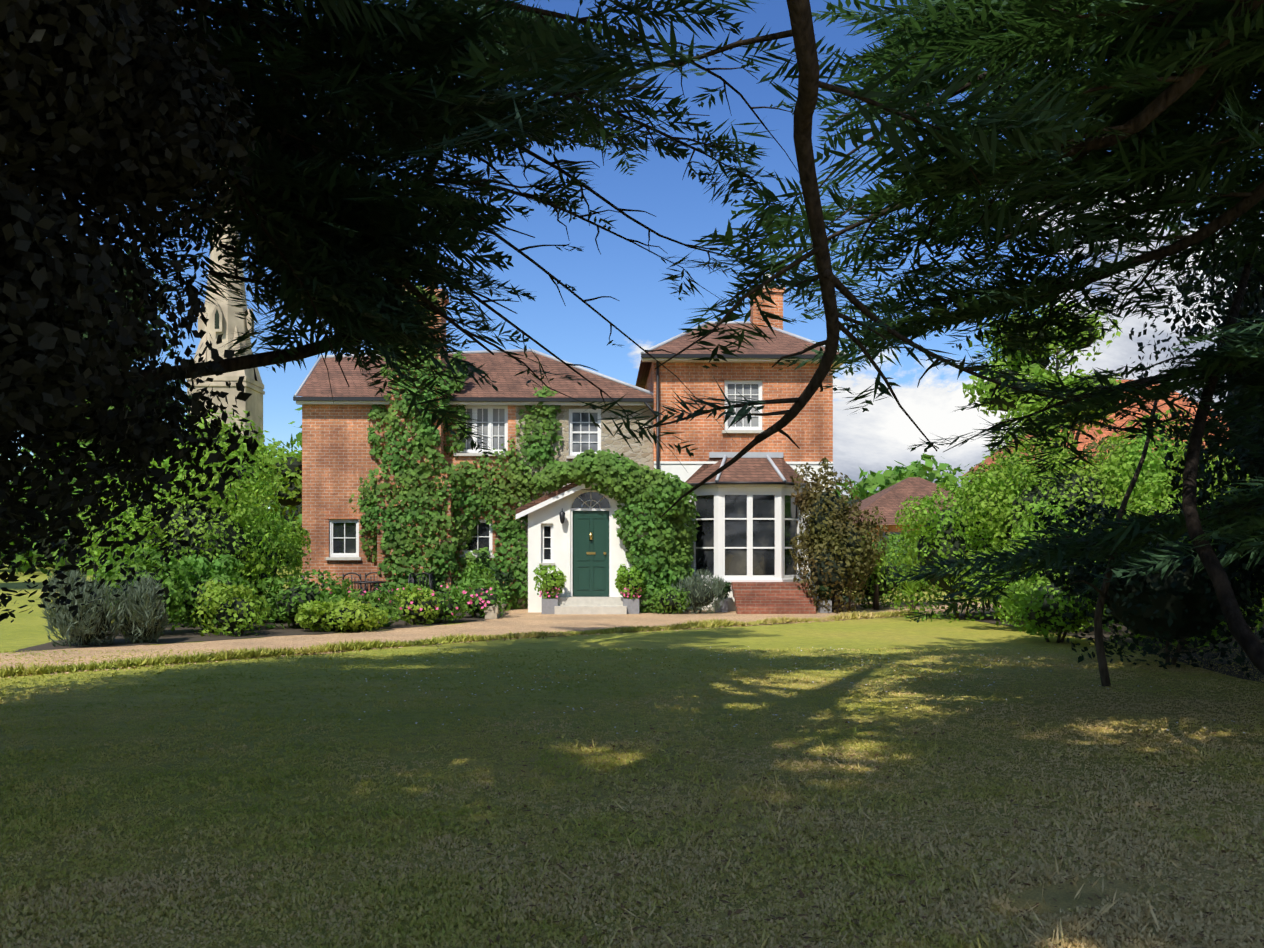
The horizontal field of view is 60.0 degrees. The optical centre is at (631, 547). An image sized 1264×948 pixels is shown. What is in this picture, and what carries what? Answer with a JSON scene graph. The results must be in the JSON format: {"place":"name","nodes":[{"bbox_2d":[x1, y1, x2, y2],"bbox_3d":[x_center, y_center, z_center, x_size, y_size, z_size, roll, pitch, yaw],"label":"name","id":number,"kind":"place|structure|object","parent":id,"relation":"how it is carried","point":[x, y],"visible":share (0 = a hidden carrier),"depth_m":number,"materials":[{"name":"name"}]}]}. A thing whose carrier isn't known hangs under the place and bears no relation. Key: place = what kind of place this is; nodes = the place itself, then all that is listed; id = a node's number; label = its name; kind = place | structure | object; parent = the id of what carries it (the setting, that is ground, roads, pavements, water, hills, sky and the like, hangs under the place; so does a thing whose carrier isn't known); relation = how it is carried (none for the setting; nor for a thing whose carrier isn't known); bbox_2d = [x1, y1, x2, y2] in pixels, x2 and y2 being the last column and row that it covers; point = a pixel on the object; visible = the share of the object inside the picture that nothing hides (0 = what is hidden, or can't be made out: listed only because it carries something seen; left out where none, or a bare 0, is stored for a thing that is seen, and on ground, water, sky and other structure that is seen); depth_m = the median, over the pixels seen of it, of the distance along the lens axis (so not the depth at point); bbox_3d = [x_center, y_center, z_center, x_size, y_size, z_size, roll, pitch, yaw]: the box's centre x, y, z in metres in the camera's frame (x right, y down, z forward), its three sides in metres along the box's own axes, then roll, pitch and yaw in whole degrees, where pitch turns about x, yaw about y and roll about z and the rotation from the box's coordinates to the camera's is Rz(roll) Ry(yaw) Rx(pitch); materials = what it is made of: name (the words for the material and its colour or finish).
{"place":"outdoors","nodes":[
{"label":"outdoors","id":0,"kind":"place"},
{"bbox_2d":[186,188,264,441],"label":"church tower","id":1,"kind":"structure","parent":0,"point":[222,318],"depth_m":118.60,"materials":[{"name":"stone"}]},
{"bbox_2d":[15,609,500,651],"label":"bed soil","id":2,"kind":"structure","parent":0,"point":[181,634],"depth_m":19.86,"materials":[{"name":"brown soil"}]},
{"bbox_2d":[38,569,170,646],"bbox_3d":[-8.441,0.964,17.610,1.769,1.345,1.700,0,0,-2],"label":"lavender shrub","id":3,"kind":"object","parent":2,"relation":"on","point":[140,616],"visible":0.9,"depth_m":17.45,"materials":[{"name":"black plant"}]},
{"bbox_2d":[76,432,311,626],"bbox_3d":[-9.705,-0.438,24.256,4.838,4.087,7.466,0,0,-28],"label":"shrub bed","id":4,"kind":"object","parent":2,"relation":"on","point":[253,548],"visible":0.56,"depth_m":21.88,"materials":[{"name":"green plant"}]},
{"bbox_2d":[93,547,353,634],"bbox_3d":[-7.550,0.789,20.430,4.684,1.615,1.925,0,0,-38],"label":"shrub bed","id":5,"kind":"object","parent":2,"relation":"on","point":[289,600],"visible":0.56,"depth_m":20.09,"materials":[{"name":"green plant"}]},
{"bbox_2d":[192,579,440,636],"bbox_3d":[-5.734,1.062,20.755,1.093,1.031,5.096,0,0,45],"label":"yellow shrub","id":6,"kind":"object","parent":2,"relation":"on","point":[231,612],"visible":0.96,"depth_m":19.38,"materials":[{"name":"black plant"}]},
{"bbox_2d":[294,597,388,631],"bbox_3d":[-5.416,1.252,20.602,1.739,0.669,1.485,0,0,-2],"label":"low shrub","id":7,"kind":"object","parent":2,"relation":"on","point":[339,615],"visible":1,"depth_m":20.18,"materials":[{"name":"green plant"}]},
{"bbox_2d":[249,562,511,628],"bbox_3d":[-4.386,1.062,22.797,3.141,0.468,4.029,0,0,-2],"label":"flower bed","id":8,"kind":"object","parent":2,"relation":"on","point":[463,592],"visible":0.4,"depth_m":21.97,"materials":[{"name":"pink plant"}]},
{"bbox_2d":[290,572,506,609],"bbox_3d":[-5.696,1.094,26.964,5.188,0.971,1.312,0,0,-2],"label":"iron garden furniture","id":9,"kind":"object","parent":2,"relation":"on","point":[411,579],"visible":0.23,"depth_m":26.96,"materials":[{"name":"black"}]},
{"bbox_2d":[302,551,513,599],"bbox_3d":[-5.626,0.835,27.216,5.427,1.510,0.987,0,0,-2],"label":"shrub","id":10,"kind":"object","parent":2,"relation":"on","point":[509,575],"depth_m":27.16,"materials":[{"name":"green plant"}]},
{"bbox_2d":[484,601,505,618],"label":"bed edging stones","id":11,"kind":"object","parent":2,"relation":"on","point":[492,612],"visible":0.65,"depth_m":23.95,"materials":[{"name":"beige stone"}]},
{"bbox_2d":[0,602,1015,669],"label":"gravel path","id":12,"kind":"structure","parent":0,"point":[513,621],"depth_m":20.64,"materials":[{"name":"beige gravel"}]},
{"bbox_2d":[528,483,653,611],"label":"porch walls","id":13,"kind":"structure","parent":12,"relation":"on","point":[549,513],"depth_m":26.38,"materials":[{"name":"white paint"}]},
{"bbox_2d":[559,508,564,523],"bbox_3d":[-1.673,-0.757,26.265,0.147,0.371,0.225,0,0,-2],"label":"porch lantern","id":14,"kind":"object","parent":13,"relation":"attached to","point":[562,515],"visible":1,"depth_m":26.19,"materials":[{"name":"black metal"}]},
{"bbox_2d":[516,482,655,513],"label":"porch roof","id":15,"kind":"structure","parent":13,"relation":"on","point":[545,497],"depth_m":26.15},
{"bbox_2d":[573,511,608,596],"bbox_3d":[-0.995,0.149,26.514,0.890,2.080,0.065,0,0,-2],"label":"porch door","id":16,"kind":"structure","parent":13,"relation":"in","point":[590,575],"depth_m":26.50,"materials":[{"name":"green wood"}]},
{"bbox_2d":[586,533,605,554],"bbox_3d":[-0.863,-0.094,26.471,0.480,0.535,0.090,0,0,-2],"label":"door hardware","id":17,"kind":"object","parent":16,"relation":"attached to","point":[591,538],"depth_m":26.46,"materials":[{"name":"brown metal"}]},
{"bbox_2d":[555,597,626,613],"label":"porch steps","id":18,"kind":"structure","parent":12,"relation":"on","point":[590,605],"depth_m":25.98,"materials":[{"name":"beige stone"}]},
{"bbox_2d":[649,584,690,613],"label":"small shrub","id":19,"kind":"object","parent":12,"relation":"on","point":[665,602],"visible":0.88,"depth_m":25.69,"materials":[{"name":"green plant"}]},
{"bbox_2d":[542,598,831,613],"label":"planters","id":20,"kind":"object","parent":12,"relation":"on","point":[549,605],"visible":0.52,"depth_m":25.81,"materials":[{"name":"grey stone"}]},
{"bbox_2d":[533,564,566,598],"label":"potted plant","id":21,"kind":"object","parent":20,"relation":"in","point":[550,581],"visible":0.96,"depth_m":25.81,"materials":[{"name":"green plant"}]},
{"bbox_2d":[539,587,559,596],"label":"potted flowers","id":22,"kind":"object","parent":21,"relation":"attached to","point":[540,592],"visible":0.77,"depth_m":25.76,"materials":[{"name":"pink plant"}]},
{"bbox_2d":[615,564,646,598],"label":"potted plant","id":23,"kind":"object","parent":20,"relation":"on","point":[630,580],"visible":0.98,"depth_m":25.81,"materials":[{"name":"green plant"}]},
{"bbox_2d":[621,587,641,597],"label":"potted flowers","id":24,"kind":"object","parent":23,"relation":"attached to","point":[628,593],"visible":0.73,"depth_m":25.80,"materials":[{"name":"pink plant"}]},
{"bbox_2d":[714,578,731,600],"bbox_3d":[2.181,1.022,26.621,0.520,0.565,0.454,0,0,-2],"label":"plant pot","id":25,"kind":"object","parent":20,"relation":"on","point":[726,588],"visible":0.54,"depth_m":26.52,"materials":[{"name":"green plant"}]},
{"bbox_2d":[816,585,832,599],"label":"topiary plant","id":26,"kind":"object","parent":20,"relation":"on","point":[822,588],"visible":0.65,"depth_m":26.14,"materials":[{"name":"green plant"}]},
{"bbox_2d":[669,567,725,613],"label":"grey shrub","id":27,"kind":"object","parent":12,"relation":"on","point":[701,595],"visible":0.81,"depth_m":25.80,"materials":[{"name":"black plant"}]},
{"bbox_2d":[731,582,815,613],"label":"brick steps","id":28,"kind":"structure","parent":12,"relation":"on","point":[770,597],"depth_m":26.08,"materials":[{"name":"brick"}]},
{"bbox_2d":[789,457,889,613],"bbox_3d":[4.939,-0.318,26.496,2.132,3.812,2.104,0,0,-28],"label":"tall shrub","id":29,"kind":"object","parent":12,"relation":"on","point":[832,542],"visible":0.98,"depth_m":26.15,"materials":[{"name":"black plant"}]},
{"bbox_2d":[870,542,906,609],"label":"yucca plant","id":30,"kind":"object","parent":12,"relation":"on","point":[876,599],"visible":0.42,"depth_m":27.44,"materials":[{"name":"green plant"}]},
{"bbox_2d":[845,529,945,608],"bbox_3d":[6.915,0.508,29.086,2.385,2.163,4.496,0,0,40],"label":"shrub","id":31,"kind":"object","parent":12,"relation":"on","point":[869,590],"visible":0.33,"depth_m":28.36,"materials":[{"name":"green plant"}]},
{"bbox_2d":[895,572,930,610],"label":"shrub","id":32,"kind":"object","parent":12,"relation":"on","point":[911,595],"visible":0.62,"depth_m":26.66,"materials":[{"name":"green plant"}]},
{"bbox_2d":[293,354,842,574],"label":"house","id":33,"kind":"structure","parent":0,"point":[736,536],"depth_m":27.26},
{"bbox_2d":[0,564,1263,947],"bbox_3d":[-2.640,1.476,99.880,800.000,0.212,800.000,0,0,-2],"label":"lawn","id":34,"kind":"structure","parent":0,"point":[890,778],"depth_m":6.98,"materials":[{"name":"green plant"}]},
{"bbox_2d":[45,246,204,583],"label":"tall tree","id":35,"kind":"object","parent":34,"relation":"on","point":[85,335],"depth_m":43.09,"materials":[{"name":"green plant"}]},
{"bbox_2d":[10,400,270,539],"bbox_3d":[-14.313,-1.479,32.821,7.040,6.294,6.484,0,0,-2],"label":"tree","id":36,"kind":"object","parent":34,"relation":"on","point":[94,458],"depth_m":30.94,"materials":[{"name":"green plant"}]},
{"bbox_2d":[0,0,335,622],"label":"dark beech tree","id":37,"kind":"object","parent":34,"relation":"on","point":[102,116],"visible":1,"depth_m":6.20,"materials":[{"name":"black plant"}]},
{"bbox_2d":[105,409,301,525],"bbox_3d":[-11.337,-1.141,30.302,5.872,5.619,5.437,0,0,-35],"label":"tree","id":38,"kind":"object","parent":34,"relation":"on","point":[286,469],"visible":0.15,"depth_m":30.65,"materials":[{"name":"green plant"}]},
{"bbox_2d":[349,286,563,608],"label":"ivy wall","id":39,"kind":"structure","parent":34,"relation":"on","point":[512,525],"depth_m":27.29,"materials":[{"name":"green plant"}]},
{"bbox_2d":[0,407,994,575],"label":"treeline","id":40,"kind":"object","parent":34,"relation":"on","point":[873,481],"visible":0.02,"depth_m":69.89,"materials":[{"name":"green plant"}]},
{"bbox_2d":[302,286,832,610],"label":"house walls","id":41,"kind":"structure","parent":34,"relation":"on","point":[338,460],"depth_m":27.71,"materials":[{"name":"orange brick"}]},
{"bbox_2d":[326,274,779,564],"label":"window sills","id":42,"kind":"structure","parent":41,"relation":"attached to","point":[567,457],"depth_m":27.64,"materials":[{"name":"white stone"}]},
{"bbox_2d":[293,321,844,482],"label":"house roofs","id":43,"kind":"structure","parent":41,"relation":"on","point":[499,366],"depth_m":28.24,"materials":[{"name":"brown tile"}]},
{"bbox_2d":[296,358,844,596],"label":"white trim","id":44,"kind":"structure","parent":41,"relation":"attached to","point":[719,519],"depth_m":27.32,"materials":[{"name":"white wood"}]},
{"bbox_2d":[461,384,757,451],"bbox_3d":[-0.577,-3.286,27.924,7.766,1.910,0.162,0,0,1],"label":"house glass","id":45,"kind":"object","parent":44,"relation":"in","point":[594,436],"depth_m":27.93,"materials":[{"name":"glass"}]},
{"bbox_2d":[533,448,699,612],"bbox_3d":[-0.339,-0.341,26.752,4.092,4.066,2.042,0,0,-2],"label":"climbing plant","id":46,"kind":"object","parent":34,"relation":"on","point":[669,539],"visible":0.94,"depth_m":26.04,"materials":[{"name":"green plant"}]},
{"bbox_2d":[32,0,1263,516],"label":"cedar tree","id":47,"kind":"object","parent":34,"relation":"on","point":[348,260],"visible":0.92,"depth_m":8.50,"materials":[{"name":"green plant"}]},
{"bbox_2d":[848,477,955,559],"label":"roof","id":48,"kind":"structure","parent":34,"relation":"on","point":[888,501],"depth_m":46.97,"materials":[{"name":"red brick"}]},
{"bbox_2d":[678,0,1263,622],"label":"cedar tree","id":49,"kind":"object","parent":34,"relation":"on","point":[1156,76],"visible":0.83,"depth_m":8.77,"materials":[{"name":"green plant"}]},
{"bbox_2d":[962,296,1124,472],"bbox_3d":[14.935,-3.837,39.665,5.964,11.012,4.836,0,0,-2],"label":"tree","id":50,"kind":"object","parent":34,"relation":"on","point":[1035,368],"visible":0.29,"depth_m":39.20,"materials":[{"name":"green plant"}]},
{"bbox_2d":[1030,399,1159,686],"bbox_3d":[5.517,-0.103,12.589,2.335,3.453,0.375,0,0,-31],"label":"bare tree","id":51,"kind":"object","parent":34,"relation":"on","point":[1100,649],"visible":0.58,"depth_m":12.36,"materials":[{"name":"brown plant"}]},
{"bbox_2d":[1023,162,1263,677],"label":"dark conifer","id":52,"kind":"object","parent":34,"relation":"on","point":[1179,604],"visible":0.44,"depth_m":14.01,"materials":[{"name":"green plant"}]},
{"bbox_2d":[1182,221,1263,674],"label":"tree trunk","id":53,"kind":"object","parent":34,"relation":"on","point":[1246,638],"visible":0.85,"depth_m":7.86,"materials":[{"name":"brown plant"}]},
{"bbox_2d":[0,0,1263,508],"label":"sky","id":54,"kind":"structure","parent":0,"point":[646,311],"materials":[{"name":"blue"}]},
{"bbox_2d":[962,380,1233,487],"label":"roof","id":55,"kind":"structure","parent":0,"point":[1162,408],"depth_m":48.63,"materials":[{"name":"tile"}]},
{"bbox_2d":[943,613,1263,682],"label":"bed soil","id":56,"kind":"structure","parent":0,"point":[1107,635],"depth_m":16.75,"materials":[{"name":"brown soil"}]},
{"bbox_2d":[948,435,1154,615],"bbox_3d":[9.757,-0.495,25.240,5.594,4.175,3.721,0,0,-2],"label":"olive shrub","id":57,"kind":"object","parent":56,"relation":"on","point":[1096,445],"visible":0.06,"depth_m":25.06,"materials":[{"name":"green plant"}]},
{"bbox_2d":[877,388,1263,629],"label":"bush","id":58,"kind":"object","parent":56,"relation":"on","point":[960,524],"visible":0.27,"depth_m":22.35,"materials":[{"name":"green plant"}]},
{"bbox_2d":[959,455,1263,651],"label":"bush","id":59,"kind":"object","parent":56,"relation":"on","point":[1036,599],"visible":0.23,"depth_m":18.09,"materials":[{"name":"green plant"}]}
]}

